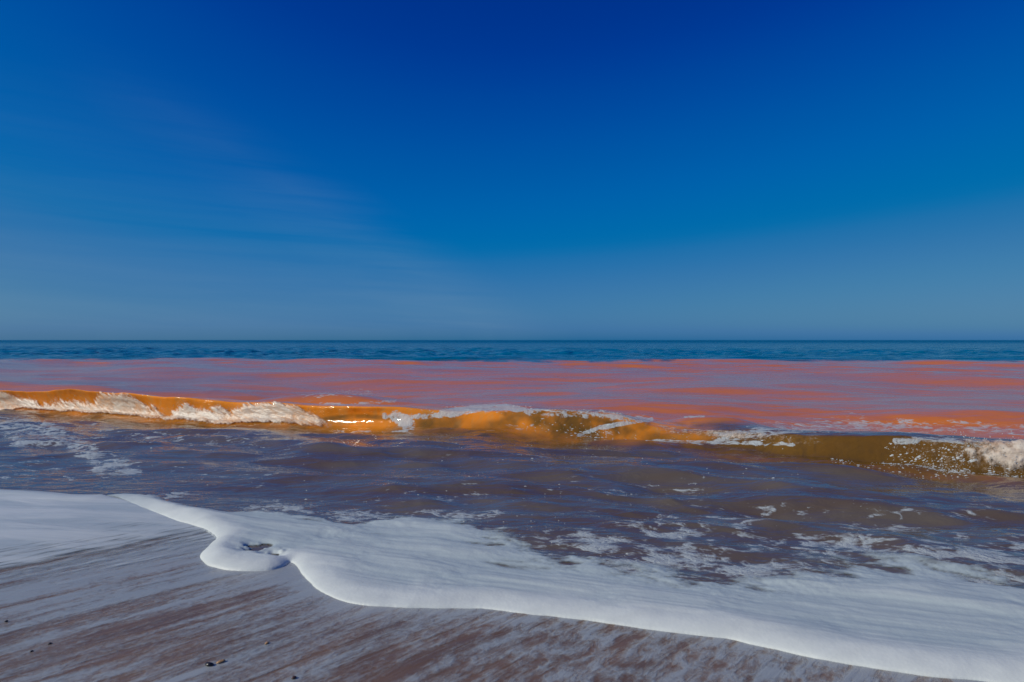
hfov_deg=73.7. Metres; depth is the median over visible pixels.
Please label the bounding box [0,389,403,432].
breaking wave
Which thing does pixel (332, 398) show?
breaking wave
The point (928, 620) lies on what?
foam sheet
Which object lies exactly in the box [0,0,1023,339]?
sky
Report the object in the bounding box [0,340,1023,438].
sea
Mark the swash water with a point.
(720, 517)
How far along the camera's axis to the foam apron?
4.41 m
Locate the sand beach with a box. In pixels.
[0,526,983,681]
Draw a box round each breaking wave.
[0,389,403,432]
[248,393,425,404]
[399,405,671,443]
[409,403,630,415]
[647,416,770,427]
[660,422,1023,477]
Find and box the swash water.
[0,409,1023,590]
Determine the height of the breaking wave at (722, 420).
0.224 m
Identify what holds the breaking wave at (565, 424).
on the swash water
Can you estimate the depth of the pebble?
2.52 m
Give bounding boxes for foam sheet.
[107,493,1023,681]
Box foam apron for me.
[0,489,215,570]

